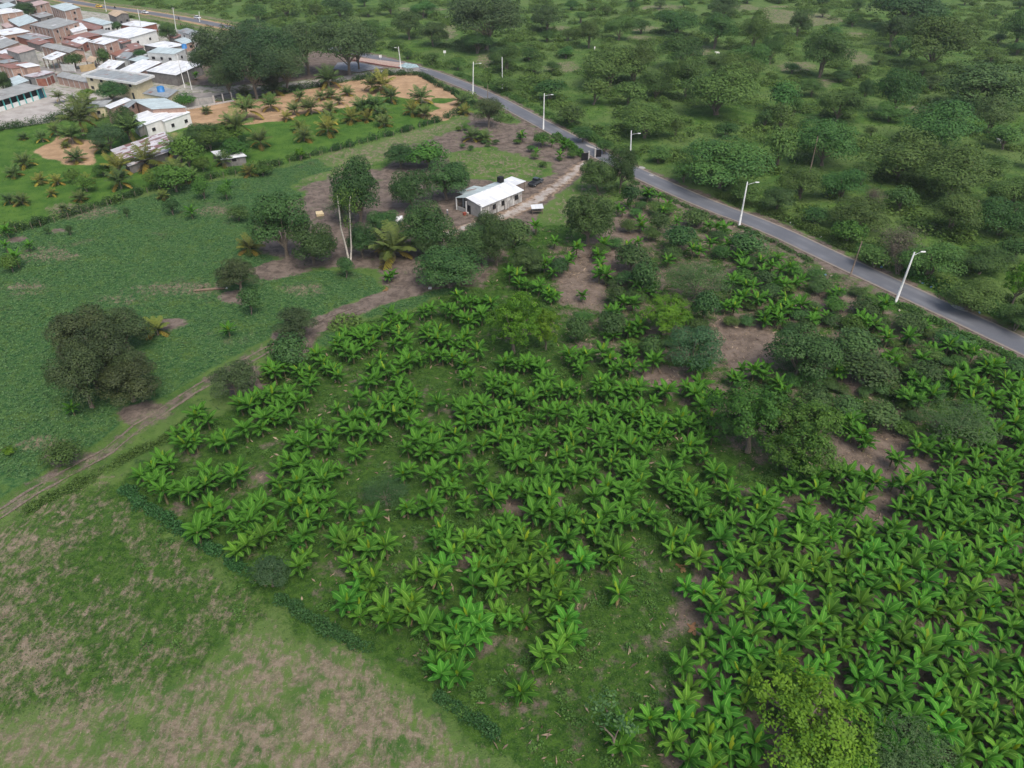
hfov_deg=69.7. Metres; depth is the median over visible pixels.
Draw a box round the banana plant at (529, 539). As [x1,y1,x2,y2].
[516,523,540,550]
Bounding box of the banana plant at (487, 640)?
[459,614,497,651]
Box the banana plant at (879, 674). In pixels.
[857,659,896,692]
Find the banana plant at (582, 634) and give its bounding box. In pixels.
[565,622,587,646]
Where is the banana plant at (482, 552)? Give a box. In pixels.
[469,546,491,568]
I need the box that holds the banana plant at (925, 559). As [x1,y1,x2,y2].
[908,544,929,567]
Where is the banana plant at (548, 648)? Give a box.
[540,633,573,663]
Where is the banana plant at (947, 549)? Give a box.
[936,539,961,564]
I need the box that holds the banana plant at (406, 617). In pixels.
[394,597,421,626]
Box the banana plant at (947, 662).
[932,643,952,668]
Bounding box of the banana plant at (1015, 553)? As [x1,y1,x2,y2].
[1007,545,1023,572]
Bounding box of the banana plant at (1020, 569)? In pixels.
[1011,557,1023,581]
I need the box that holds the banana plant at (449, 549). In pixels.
[439,539,465,564]
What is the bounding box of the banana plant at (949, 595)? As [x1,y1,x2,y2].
[932,586,964,610]
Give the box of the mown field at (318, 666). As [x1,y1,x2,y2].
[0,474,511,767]
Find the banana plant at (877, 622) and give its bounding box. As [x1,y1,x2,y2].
[868,608,898,640]
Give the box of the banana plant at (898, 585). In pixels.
[881,570,920,601]
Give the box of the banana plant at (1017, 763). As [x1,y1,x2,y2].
[1000,753,1023,767]
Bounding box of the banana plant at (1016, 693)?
[1000,676,1023,705]
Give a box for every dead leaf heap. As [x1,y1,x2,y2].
[675,563,687,572]
[687,622,697,635]
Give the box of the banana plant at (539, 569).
[527,558,545,582]
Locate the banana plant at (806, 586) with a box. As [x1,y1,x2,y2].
[785,571,816,601]
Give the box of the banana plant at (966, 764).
[936,756,971,767]
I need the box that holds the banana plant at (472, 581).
[459,566,485,596]
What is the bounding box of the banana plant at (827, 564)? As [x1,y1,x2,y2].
[820,559,844,578]
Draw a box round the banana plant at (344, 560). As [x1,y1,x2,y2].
[337,551,361,573]
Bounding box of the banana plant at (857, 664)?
[841,654,868,679]
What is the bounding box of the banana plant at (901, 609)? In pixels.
[888,595,913,617]
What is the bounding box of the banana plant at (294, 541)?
[285,530,308,552]
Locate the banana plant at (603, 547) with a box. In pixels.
[593,536,612,561]
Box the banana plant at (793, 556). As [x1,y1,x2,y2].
[785,546,809,567]
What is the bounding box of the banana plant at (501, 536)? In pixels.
[494,531,521,553]
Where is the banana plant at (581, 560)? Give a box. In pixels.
[567,544,595,575]
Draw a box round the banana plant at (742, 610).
[731,596,757,620]
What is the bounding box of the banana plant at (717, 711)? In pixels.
[703,690,744,727]
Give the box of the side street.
[0,67,420,96]
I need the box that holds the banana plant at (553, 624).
[541,613,575,637]
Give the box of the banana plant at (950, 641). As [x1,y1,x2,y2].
[933,622,968,657]
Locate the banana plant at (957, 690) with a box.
[934,679,976,711]
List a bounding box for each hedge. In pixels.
[0,110,64,130]
[0,182,159,234]
[116,483,249,576]
[155,148,320,187]
[270,592,374,653]
[278,68,419,92]
[318,100,471,154]
[416,70,476,104]
[432,688,500,741]
[551,131,583,156]
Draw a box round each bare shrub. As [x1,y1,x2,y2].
[859,186,889,203]
[872,221,928,256]
[880,236,930,274]
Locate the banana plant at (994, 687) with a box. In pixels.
[977,667,1012,698]
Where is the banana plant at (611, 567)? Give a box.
[596,550,621,573]
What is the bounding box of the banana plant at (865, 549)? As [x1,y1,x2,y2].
[854,540,878,565]
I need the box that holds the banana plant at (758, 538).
[742,529,768,550]
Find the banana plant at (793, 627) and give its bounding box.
[780,613,804,637]
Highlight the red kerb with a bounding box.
[352,60,401,68]
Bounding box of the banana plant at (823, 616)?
[803,605,841,638]
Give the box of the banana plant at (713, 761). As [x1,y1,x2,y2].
[694,747,728,767]
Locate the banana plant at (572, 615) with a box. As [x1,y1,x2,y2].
[549,603,581,631]
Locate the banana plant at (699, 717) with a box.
[681,699,710,740]
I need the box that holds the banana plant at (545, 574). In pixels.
[537,558,567,590]
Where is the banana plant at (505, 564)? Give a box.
[488,548,516,576]
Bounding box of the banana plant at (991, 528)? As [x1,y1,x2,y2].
[982,522,1007,548]
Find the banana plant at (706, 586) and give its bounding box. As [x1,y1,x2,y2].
[688,576,720,605]
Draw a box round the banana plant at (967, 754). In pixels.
[944,736,979,767]
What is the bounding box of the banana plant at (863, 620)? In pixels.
[838,610,876,646]
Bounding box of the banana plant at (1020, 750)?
[994,728,1023,766]
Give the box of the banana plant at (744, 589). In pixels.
[731,577,756,605]
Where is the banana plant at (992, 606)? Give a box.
[977,593,1004,616]
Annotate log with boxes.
[194,286,227,291]
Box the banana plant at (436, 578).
[420,560,450,591]
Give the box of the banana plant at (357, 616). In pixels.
[345,602,370,626]
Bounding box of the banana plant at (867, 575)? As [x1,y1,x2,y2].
[847,558,881,587]
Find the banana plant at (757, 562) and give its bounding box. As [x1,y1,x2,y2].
[743,549,770,579]
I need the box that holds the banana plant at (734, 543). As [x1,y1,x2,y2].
[723,535,747,551]
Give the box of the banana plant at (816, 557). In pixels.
[805,546,830,570]
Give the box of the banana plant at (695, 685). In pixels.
[678,673,703,700]
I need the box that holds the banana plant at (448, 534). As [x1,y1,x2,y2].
[437,529,456,551]
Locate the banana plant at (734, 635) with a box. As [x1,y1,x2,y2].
[717,615,753,652]
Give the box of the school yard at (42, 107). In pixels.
[0,91,97,128]
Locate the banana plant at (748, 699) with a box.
[730,684,761,713]
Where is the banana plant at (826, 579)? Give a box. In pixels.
[811,567,846,594]
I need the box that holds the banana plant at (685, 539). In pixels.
[674,529,697,552]
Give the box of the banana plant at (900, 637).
[886,623,916,653]
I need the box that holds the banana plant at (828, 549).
[810,546,838,563]
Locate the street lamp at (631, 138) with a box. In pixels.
[630,130,640,148]
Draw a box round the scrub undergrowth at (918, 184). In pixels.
[0,0,1023,382]
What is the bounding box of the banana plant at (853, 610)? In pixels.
[842,602,876,625]
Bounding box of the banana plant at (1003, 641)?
[985,626,1018,651]
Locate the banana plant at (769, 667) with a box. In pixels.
[762,650,798,690]
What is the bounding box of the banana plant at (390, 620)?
[371,601,405,634]
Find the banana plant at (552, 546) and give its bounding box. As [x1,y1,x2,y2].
[538,535,560,555]
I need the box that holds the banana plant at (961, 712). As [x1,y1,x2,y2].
[949,696,979,729]
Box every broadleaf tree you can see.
[0,71,11,88]
[12,2,36,14]
[40,346,106,408]
[42,302,118,348]
[54,332,96,366]
[61,336,110,389]
[66,320,128,368]
[77,88,93,98]
[86,123,125,150]
[92,356,162,406]
[93,80,130,101]
[98,306,156,349]
[107,345,148,369]
[108,105,139,138]
[157,22,177,41]
[181,122,219,148]
[207,358,259,398]
[213,257,259,290]
[245,190,312,257]
[252,60,282,91]
[271,306,318,340]
[285,221,337,264]
[328,154,381,222]
[345,221,377,257]
[365,210,398,232]
[384,143,417,167]
[388,168,433,207]
[397,199,455,253]
[400,139,451,167]
[409,222,442,254]
[412,245,488,287]
[421,157,470,199]
[442,223,494,262]
[472,97,503,127]
[472,210,507,228]
[479,219,513,265]
[484,291,543,353]
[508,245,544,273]
[534,308,560,349]
[562,188,616,244]
[579,157,618,192]
[608,144,637,192]
[639,292,693,334]
[664,324,725,373]
[706,379,805,453]
[749,653,880,767]
[759,395,852,477]
[761,322,843,378]
[1001,262,1023,303]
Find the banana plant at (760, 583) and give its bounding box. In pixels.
[745,571,774,594]
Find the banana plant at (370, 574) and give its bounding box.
[355,559,389,589]
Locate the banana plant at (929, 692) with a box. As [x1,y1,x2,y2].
[917,677,949,712]
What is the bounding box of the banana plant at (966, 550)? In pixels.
[951,541,979,562]
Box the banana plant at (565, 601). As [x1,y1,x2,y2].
[538,579,576,609]
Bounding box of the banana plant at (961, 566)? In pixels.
[950,555,978,581]
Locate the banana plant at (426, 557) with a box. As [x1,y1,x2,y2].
[420,552,439,570]
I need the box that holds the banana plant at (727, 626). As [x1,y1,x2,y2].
[720,615,745,644]
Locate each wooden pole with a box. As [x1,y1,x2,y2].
[809,136,817,171]
[849,241,862,276]
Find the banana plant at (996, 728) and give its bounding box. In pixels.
[978,708,1020,740]
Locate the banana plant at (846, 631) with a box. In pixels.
[822,615,856,647]
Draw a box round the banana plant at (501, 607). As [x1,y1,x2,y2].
[494,597,520,621]
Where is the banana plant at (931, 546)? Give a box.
[916,533,944,562]
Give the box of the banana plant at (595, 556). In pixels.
[583,546,600,571]
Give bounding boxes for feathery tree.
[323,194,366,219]
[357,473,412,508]
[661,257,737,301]
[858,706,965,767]
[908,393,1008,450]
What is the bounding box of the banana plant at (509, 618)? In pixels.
[497,607,522,632]
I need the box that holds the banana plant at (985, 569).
[971,558,1000,581]
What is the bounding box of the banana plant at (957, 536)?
[946,529,970,551]
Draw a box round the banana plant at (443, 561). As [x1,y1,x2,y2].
[431,551,456,574]
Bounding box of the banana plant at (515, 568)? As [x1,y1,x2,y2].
[504,553,529,575]
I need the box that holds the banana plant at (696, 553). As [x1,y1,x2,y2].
[682,540,713,571]
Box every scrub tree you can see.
[321,0,353,15]
[360,19,384,36]
[390,9,423,39]
[409,0,439,17]
[417,21,449,46]
[461,33,493,53]
[487,46,505,61]
[489,45,521,70]
[530,3,565,31]
[573,18,603,46]
[579,45,646,86]
[604,14,639,39]
[619,37,660,81]
[621,101,677,137]
[636,69,674,98]
[654,0,666,6]
[654,10,700,33]
[657,32,705,62]
[667,56,707,96]
[680,61,761,115]
[680,135,776,188]
[697,52,730,73]
[698,12,739,48]
[707,0,740,16]
[716,50,766,83]
[725,43,770,67]
[739,7,774,45]
[760,187,795,209]
[761,31,784,62]
[773,164,827,198]
[788,8,813,36]
[791,116,860,165]
[798,79,827,96]
[801,29,857,77]
[815,86,871,119]
[816,168,868,198]
[826,195,891,229]
[831,69,854,81]
[852,0,865,11]
[857,78,875,97]
[858,128,953,178]
[866,0,952,22]
[872,66,927,115]
[873,101,912,121]
[874,15,917,46]
[896,98,987,148]
[898,242,967,279]
[899,13,982,62]
[909,59,938,75]
[910,5,952,20]
[911,146,1004,198]
[919,74,944,88]
[922,189,985,232]
[938,59,1023,109]
[940,277,1006,312]
[953,242,1018,273]
[963,11,992,32]
[970,94,1020,131]
[974,195,1023,235]
[984,176,1023,207]
[995,303,1023,330]
[999,8,1023,44]
[1006,42,1023,54]
[1013,0,1023,8]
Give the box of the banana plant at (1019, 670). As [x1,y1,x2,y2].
[1010,656,1023,682]
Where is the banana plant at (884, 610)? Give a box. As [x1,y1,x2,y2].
[869,593,903,624]
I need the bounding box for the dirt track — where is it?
[0,277,456,523]
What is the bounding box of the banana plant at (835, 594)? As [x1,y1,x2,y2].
[814,582,846,604]
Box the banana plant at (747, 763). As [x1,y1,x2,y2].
[735,746,764,767]
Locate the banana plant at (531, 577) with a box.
[514,564,540,590]
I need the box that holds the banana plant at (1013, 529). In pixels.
[1000,523,1023,544]
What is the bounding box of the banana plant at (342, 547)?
[331,528,356,553]
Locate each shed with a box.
[22,70,57,84]
[111,132,182,172]
[211,149,245,166]
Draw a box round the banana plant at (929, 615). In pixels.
[919,598,953,624]
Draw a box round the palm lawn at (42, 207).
[0,90,444,226]
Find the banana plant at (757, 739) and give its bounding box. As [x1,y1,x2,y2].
[738,719,774,762]
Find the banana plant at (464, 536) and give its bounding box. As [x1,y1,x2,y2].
[449,527,477,555]
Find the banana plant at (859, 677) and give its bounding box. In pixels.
[843,662,876,691]
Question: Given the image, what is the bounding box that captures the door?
[38,89,43,98]
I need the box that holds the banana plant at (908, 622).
[889,614,915,642]
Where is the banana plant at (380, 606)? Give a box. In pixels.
[367,586,400,625]
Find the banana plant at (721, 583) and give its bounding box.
[711,570,732,595]
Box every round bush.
[0,253,21,271]
[1,445,16,455]
[42,225,50,232]
[62,167,81,182]
[63,52,84,68]
[64,225,72,234]
[71,175,96,191]
[90,164,112,175]
[94,48,110,62]
[111,21,121,29]
[122,208,129,214]
[132,49,146,55]
[141,168,162,183]
[151,164,194,191]
[161,198,181,214]
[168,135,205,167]
[171,92,195,104]
[189,175,209,198]
[190,156,211,169]
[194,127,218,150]
[212,122,243,141]
[217,182,231,199]
[218,137,252,154]
[236,287,261,314]
[247,554,290,588]
[251,164,273,175]
[264,330,311,365]
[295,148,305,159]
[336,256,354,277]
[462,124,470,128]
[502,218,532,246]
[510,244,533,265]
[527,145,535,151]
[528,89,537,95]
[533,131,551,146]
[546,256,569,275]
[552,134,560,140]
[566,317,591,342]
[567,150,577,156]
[598,310,629,333]
[601,713,625,736]
[603,274,619,284]
[604,284,627,303]
[613,270,633,285]
[614,242,651,270]
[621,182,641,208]
[626,287,648,300]
[627,338,641,348]
[628,258,661,292]
[629,316,650,334]
[634,201,647,209]
[638,334,665,354]
[640,191,655,200]
[647,211,670,232]
[662,224,698,248]
[662,244,682,261]
[663,203,676,214]
[682,208,709,226]
[685,316,708,328]
[690,288,723,317]
[708,230,727,240]
[726,229,769,256]
[730,268,754,281]
[731,287,753,300]
[737,314,755,326]
[742,255,762,268]
[755,269,776,287]
[755,308,771,321]
[757,283,783,298]
[764,374,785,390]
[778,282,796,292]
[780,320,799,332]
[786,265,804,275]
[790,307,808,320]
[790,359,808,372]
[794,383,832,409]
[796,317,817,330]
[802,300,821,314]
[809,280,827,292]
[813,276,834,287]
[819,378,839,390]
[822,294,849,311]
[822,311,841,326]
[825,371,838,380]
[829,219,869,242]
[829,326,882,358]
[830,393,863,422]
[835,382,849,393]
[839,314,868,329]
[839,350,901,389]
[849,286,867,296]
[849,296,883,314]
[856,386,872,398]
[860,398,903,429]
[866,376,893,395]
[870,312,891,331]
[890,419,918,437]
[892,308,928,333]
[895,355,913,368]
[895,399,913,411]
[899,335,917,344]
[902,410,921,422]
[904,358,947,381]
[924,381,948,402]
[930,328,975,351]
[935,355,953,364]
[971,356,1001,375]
[1002,357,1023,376]
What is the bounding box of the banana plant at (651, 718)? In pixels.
[634,702,663,735]
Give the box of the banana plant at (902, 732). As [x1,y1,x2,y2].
[896,726,920,746]
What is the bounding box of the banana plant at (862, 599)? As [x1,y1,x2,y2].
[844,583,879,612]
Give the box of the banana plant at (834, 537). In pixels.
[823,526,843,547]
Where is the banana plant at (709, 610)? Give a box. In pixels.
[695,597,728,625]
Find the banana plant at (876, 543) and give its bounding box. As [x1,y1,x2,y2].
[859,535,888,563]
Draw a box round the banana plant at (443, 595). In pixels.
[431,583,453,605]
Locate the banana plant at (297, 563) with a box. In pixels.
[283,551,311,577]
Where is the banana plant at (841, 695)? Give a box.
[832,686,868,723]
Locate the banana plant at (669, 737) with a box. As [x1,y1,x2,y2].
[657,721,690,756]
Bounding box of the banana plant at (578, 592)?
[562,579,585,603]
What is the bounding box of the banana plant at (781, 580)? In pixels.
[767,561,803,595]
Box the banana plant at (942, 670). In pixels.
[935,658,964,685]
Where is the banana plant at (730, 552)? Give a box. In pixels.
[718,540,751,573]
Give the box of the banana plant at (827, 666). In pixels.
[814,651,841,679]
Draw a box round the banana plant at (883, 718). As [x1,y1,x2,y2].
[868,707,904,738]
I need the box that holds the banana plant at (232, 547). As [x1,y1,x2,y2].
[222,538,249,561]
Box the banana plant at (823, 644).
[811,639,838,663]
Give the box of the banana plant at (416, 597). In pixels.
[394,587,427,608]
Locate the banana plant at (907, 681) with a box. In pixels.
[889,670,917,694]
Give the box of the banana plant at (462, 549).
[444,535,465,555]
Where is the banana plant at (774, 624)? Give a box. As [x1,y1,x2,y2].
[759,608,790,639]
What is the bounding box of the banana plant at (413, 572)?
[401,556,426,582]
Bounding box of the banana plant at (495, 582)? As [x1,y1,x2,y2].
[480,568,511,599]
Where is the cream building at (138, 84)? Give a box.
[81,67,154,98]
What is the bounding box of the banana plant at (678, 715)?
[660,699,697,733]
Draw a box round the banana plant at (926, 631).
[912,620,947,654]
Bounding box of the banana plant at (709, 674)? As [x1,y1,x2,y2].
[697,663,720,691]
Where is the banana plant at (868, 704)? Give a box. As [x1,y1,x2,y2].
[844,685,880,714]
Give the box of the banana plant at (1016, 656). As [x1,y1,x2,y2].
[1001,644,1023,665]
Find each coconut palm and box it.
[0,192,15,205]
[2,164,24,178]
[10,149,37,170]
[11,191,29,206]
[15,131,29,139]
[29,172,49,186]
[32,128,50,142]
[44,186,58,197]
[45,121,62,135]
[47,173,65,186]
[49,90,65,102]
[53,98,97,135]
[54,120,86,146]
[57,202,70,212]
[59,141,70,148]
[62,146,87,164]
[66,90,98,120]
[69,189,90,202]
[80,172,96,183]
[89,138,111,154]
[100,152,132,176]
[103,166,132,191]
[112,113,145,141]
[120,138,164,173]
[142,315,168,339]
[155,188,169,200]
[157,131,192,161]
[162,156,186,168]
[183,165,200,182]
[200,105,212,114]
[212,150,232,168]
[215,105,253,141]
[227,94,263,118]
[234,84,252,97]
[235,232,265,256]
[238,163,256,178]
[246,126,272,150]
[258,75,288,96]
[260,91,281,111]
[280,109,293,121]
[285,100,302,115]
[290,118,310,133]
[292,88,307,101]
[292,124,315,143]
[299,95,322,115]
[313,63,343,89]
[313,90,326,101]
[313,115,339,138]
[319,99,338,112]
[320,109,340,124]
[322,86,339,99]
[332,95,344,104]
[339,84,354,96]
[340,104,361,124]
[349,94,373,112]
[356,108,374,123]
[360,73,379,93]
[361,91,389,114]
[365,219,416,269]
[366,67,395,93]
[371,103,392,120]
[372,112,392,128]
[381,85,399,104]
[402,99,420,117]
[406,84,434,104]
[413,103,433,118]
[451,91,472,105]
[457,102,473,116]
[463,125,481,142]
[475,128,493,142]
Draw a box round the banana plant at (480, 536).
[461,525,485,552]
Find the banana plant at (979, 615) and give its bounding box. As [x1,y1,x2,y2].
[964,604,998,632]
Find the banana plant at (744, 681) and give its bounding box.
[733,669,761,697]
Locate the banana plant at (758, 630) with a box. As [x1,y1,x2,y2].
[741,614,771,646]
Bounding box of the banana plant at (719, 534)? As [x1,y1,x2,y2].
[705,520,736,552]
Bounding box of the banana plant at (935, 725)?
[913,721,949,747]
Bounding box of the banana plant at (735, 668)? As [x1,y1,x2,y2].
[725,656,752,681]
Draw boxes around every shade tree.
[186,38,228,85]
[188,21,249,84]
[203,59,247,97]
[216,38,286,98]
[219,18,272,44]
[238,25,301,79]
[259,45,308,91]
[269,18,331,74]
[310,10,377,74]
[338,33,375,68]
[444,0,528,49]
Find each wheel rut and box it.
[0,304,359,509]
[0,308,363,518]
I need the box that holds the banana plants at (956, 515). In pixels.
[0,71,1023,767]
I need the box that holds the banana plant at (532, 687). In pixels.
[528,677,537,690]
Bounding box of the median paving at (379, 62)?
[354,58,403,66]
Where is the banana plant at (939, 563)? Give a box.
[924,553,953,573]
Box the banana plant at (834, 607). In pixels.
[814,594,846,626]
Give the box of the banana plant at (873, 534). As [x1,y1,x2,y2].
[859,522,886,545]
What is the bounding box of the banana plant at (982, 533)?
[967,522,994,548]
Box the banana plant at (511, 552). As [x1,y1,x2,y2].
[500,534,527,561]
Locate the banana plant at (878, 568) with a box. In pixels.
[865,558,890,581]
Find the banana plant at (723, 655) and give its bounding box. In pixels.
[708,635,744,672]
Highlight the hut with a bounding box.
[86,56,99,66]
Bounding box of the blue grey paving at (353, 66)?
[333,62,383,71]
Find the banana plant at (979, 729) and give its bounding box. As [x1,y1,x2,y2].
[960,716,994,746]
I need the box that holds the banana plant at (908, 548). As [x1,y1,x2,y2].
[893,532,917,557]
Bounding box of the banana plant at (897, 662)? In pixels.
[879,645,913,678]
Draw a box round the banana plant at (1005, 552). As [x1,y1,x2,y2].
[992,545,1017,568]
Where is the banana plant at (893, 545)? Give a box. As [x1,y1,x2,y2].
[881,536,912,559]
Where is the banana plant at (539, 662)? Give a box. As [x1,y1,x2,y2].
[528,636,559,674]
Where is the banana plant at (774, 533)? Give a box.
[760,519,790,548]
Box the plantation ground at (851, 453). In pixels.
[113,181,1023,767]
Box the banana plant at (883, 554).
[872,550,900,568]
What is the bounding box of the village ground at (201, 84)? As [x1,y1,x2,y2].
[0,0,432,120]
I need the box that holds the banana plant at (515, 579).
[507,572,525,591]
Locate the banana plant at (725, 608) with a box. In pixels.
[703,589,733,618]
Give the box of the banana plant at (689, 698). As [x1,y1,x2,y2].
[670,681,703,709]
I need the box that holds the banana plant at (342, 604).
[329,584,362,616]
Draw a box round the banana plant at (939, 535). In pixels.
[929,527,956,543]
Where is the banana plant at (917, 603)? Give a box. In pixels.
[903,589,937,621]
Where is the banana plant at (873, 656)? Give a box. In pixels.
[858,646,885,666]
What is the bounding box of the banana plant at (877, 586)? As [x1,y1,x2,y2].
[860,573,890,600]
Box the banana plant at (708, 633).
[696,621,722,649]
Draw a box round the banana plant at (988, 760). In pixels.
[973,741,1006,767]
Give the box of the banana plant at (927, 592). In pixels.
[910,580,941,604]
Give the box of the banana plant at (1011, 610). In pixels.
[1002,597,1023,620]
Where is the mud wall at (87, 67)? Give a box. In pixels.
[79,63,95,71]
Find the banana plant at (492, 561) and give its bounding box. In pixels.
[480,556,506,577]
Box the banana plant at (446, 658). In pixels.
[445,656,464,669]
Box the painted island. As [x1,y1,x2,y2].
[399,63,418,67]
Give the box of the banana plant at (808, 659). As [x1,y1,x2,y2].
[794,654,825,686]
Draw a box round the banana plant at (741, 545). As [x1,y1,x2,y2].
[734,541,758,568]
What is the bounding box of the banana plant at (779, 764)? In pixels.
[769,758,792,767]
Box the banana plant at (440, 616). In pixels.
[434,610,452,632]
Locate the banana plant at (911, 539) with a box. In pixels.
[896,525,921,545]
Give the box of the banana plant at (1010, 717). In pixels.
[998,701,1023,727]
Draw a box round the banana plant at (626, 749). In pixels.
[603,722,644,764]
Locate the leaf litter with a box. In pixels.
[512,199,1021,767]
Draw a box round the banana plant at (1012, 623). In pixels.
[994,607,1023,636]
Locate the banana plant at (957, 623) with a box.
[943,610,978,636]
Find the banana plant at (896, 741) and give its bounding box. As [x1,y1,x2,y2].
[875,729,919,767]
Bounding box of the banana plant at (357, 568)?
[345,558,367,579]
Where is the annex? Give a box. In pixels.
[142,86,178,100]
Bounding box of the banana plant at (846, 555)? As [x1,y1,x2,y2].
[831,542,861,566]
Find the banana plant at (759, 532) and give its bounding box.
[739,528,765,546]
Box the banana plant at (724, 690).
[708,673,742,704]
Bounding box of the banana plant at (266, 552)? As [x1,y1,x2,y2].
[253,551,277,567]
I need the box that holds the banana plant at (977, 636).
[960,620,991,651]
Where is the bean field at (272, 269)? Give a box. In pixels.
[0,157,476,503]
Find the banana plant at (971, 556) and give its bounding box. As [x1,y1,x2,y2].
[958,551,983,575]
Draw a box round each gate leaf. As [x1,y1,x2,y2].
[581,151,589,159]
[594,148,600,157]
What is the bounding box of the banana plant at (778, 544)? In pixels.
[763,537,793,561]
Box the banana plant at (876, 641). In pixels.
[858,625,889,652]
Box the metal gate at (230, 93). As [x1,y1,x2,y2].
[212,92,232,102]
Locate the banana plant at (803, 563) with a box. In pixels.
[789,551,816,580]
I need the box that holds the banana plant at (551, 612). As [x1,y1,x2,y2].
[538,598,561,620]
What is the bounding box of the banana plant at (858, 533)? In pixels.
[844,523,874,547]
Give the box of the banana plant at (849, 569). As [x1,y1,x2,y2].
[832,558,863,585]
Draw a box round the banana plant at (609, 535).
[596,527,622,552]
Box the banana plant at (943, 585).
[934,572,959,592]
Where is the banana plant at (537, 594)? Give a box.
[529,582,554,607]
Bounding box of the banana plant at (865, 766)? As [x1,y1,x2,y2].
[839,749,867,767]
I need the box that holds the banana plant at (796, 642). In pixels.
[780,621,817,650]
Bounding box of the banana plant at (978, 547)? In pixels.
[963,534,995,558]
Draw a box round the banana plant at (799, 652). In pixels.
[767,635,804,663]
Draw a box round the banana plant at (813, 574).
[800,559,825,583]
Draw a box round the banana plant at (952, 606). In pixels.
[937,594,968,621]
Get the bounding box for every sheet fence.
[35,73,57,85]
[60,63,75,70]
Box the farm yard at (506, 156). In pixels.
[254,109,602,288]
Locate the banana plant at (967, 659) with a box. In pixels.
[951,649,980,672]
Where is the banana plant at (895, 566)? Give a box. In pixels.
[880,553,916,584]
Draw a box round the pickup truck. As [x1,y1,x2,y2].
[528,177,543,186]
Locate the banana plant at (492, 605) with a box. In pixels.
[483,598,507,623]
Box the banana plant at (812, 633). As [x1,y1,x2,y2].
[793,614,825,646]
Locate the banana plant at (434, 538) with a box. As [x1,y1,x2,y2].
[424,526,445,549]
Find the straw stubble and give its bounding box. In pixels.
[0,439,465,767]
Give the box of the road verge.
[38,0,1023,358]
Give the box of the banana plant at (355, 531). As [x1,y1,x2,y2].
[346,527,364,546]
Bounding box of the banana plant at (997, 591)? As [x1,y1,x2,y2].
[983,575,1014,602]
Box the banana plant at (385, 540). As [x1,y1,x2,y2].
[369,527,401,559]
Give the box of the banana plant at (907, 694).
[886,680,917,715]
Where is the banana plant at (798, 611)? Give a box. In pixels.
[778,596,806,622]
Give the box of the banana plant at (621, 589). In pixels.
[604,574,635,605]
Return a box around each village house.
[0,0,15,4]
[0,2,14,8]
[0,8,23,22]
[0,22,12,28]
[0,27,29,41]
[0,38,19,50]
[0,53,13,59]
[0,59,18,63]
[0,62,28,77]
[5,45,39,64]
[9,14,37,31]
[9,75,28,86]
[16,0,37,3]
[16,63,40,74]
[17,33,53,44]
[25,33,48,36]
[27,0,52,15]
[27,38,50,51]
[30,17,79,43]
[32,12,53,21]
[41,43,86,61]
[50,2,82,20]
[56,72,88,89]
[60,39,83,50]
[62,32,100,39]
[69,23,87,34]
[70,100,111,119]
[71,36,90,51]
[75,19,102,30]
[82,17,114,30]
[87,37,120,59]
[88,29,112,37]
[98,59,125,69]
[101,26,158,44]
[105,97,130,123]
[108,10,129,23]
[111,47,133,59]
[115,51,135,65]
[118,39,131,48]
[120,59,161,73]
[121,21,157,30]
[121,98,138,113]
[125,42,143,55]
[128,56,148,63]
[132,98,185,112]
[133,110,172,136]
[134,123,145,136]
[144,41,187,54]
[146,60,203,85]
[147,47,186,63]
[161,111,191,131]
[169,34,180,42]
[175,37,193,51]
[177,28,199,40]
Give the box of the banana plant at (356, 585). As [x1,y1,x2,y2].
[335,578,365,599]
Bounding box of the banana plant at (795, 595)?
[780,582,810,610]
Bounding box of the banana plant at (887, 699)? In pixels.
[872,685,904,715]
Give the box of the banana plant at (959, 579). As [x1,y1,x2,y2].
[947,573,974,593]
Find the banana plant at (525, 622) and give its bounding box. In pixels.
[514,604,539,630]
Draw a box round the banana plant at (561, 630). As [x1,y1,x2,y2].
[551,621,581,654]
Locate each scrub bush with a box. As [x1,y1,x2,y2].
[35,438,83,466]
[222,204,250,220]
[243,4,269,21]
[267,0,300,16]
[307,3,321,14]
[357,0,370,5]
[360,6,376,16]
[377,0,400,13]
[389,38,407,48]
[402,51,412,58]
[422,52,439,64]
[449,56,466,69]
[494,75,518,90]
[519,46,538,60]
[524,60,545,71]
[533,78,568,98]
[539,29,556,41]
[544,60,563,69]
[553,104,590,124]
[557,45,575,58]
[559,28,575,40]
[563,0,579,9]
[571,125,594,141]
[572,311,594,322]
[574,11,588,22]
[577,77,615,104]
[589,3,599,11]
[591,243,610,255]
[595,139,613,153]
[601,6,612,14]
[607,236,624,248]
[609,81,647,104]
[618,218,639,232]
[627,1,638,10]
[627,207,643,217]
[634,18,651,32]
[640,226,660,240]
[646,143,672,163]
[646,200,663,212]
[664,117,685,136]
[671,159,696,182]
[678,0,689,6]
[709,244,732,259]
[714,121,740,137]
[722,315,741,326]
[729,182,761,201]
[742,301,756,309]
[753,108,776,124]
[761,125,800,164]
[765,80,802,109]
[767,256,780,262]
[768,103,798,127]
[783,61,801,72]
[784,371,803,386]
[788,96,803,112]
[798,369,824,386]
[799,205,833,223]
[805,267,825,279]
[815,7,830,16]
[826,26,841,33]
[828,285,846,296]
[844,12,865,26]
[848,63,875,77]
[851,160,877,185]
[856,244,897,267]
[862,125,878,135]
[872,52,888,63]
[878,185,920,210]
[884,338,902,347]
[887,384,907,398]
[889,35,913,55]
[899,364,912,373]
[914,344,944,360]
[921,328,936,338]
[945,95,980,112]
[950,353,968,365]
[958,365,980,384]
[980,47,1005,61]
[982,153,1014,171]
[983,122,1023,149]
[990,9,1002,16]
[991,33,1008,42]
[992,236,1023,260]
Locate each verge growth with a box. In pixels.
[21,416,193,514]
[453,71,640,160]
[558,144,813,262]
[714,191,861,251]
[850,242,1023,329]
[875,292,1023,364]
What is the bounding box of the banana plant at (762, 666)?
[743,653,771,683]

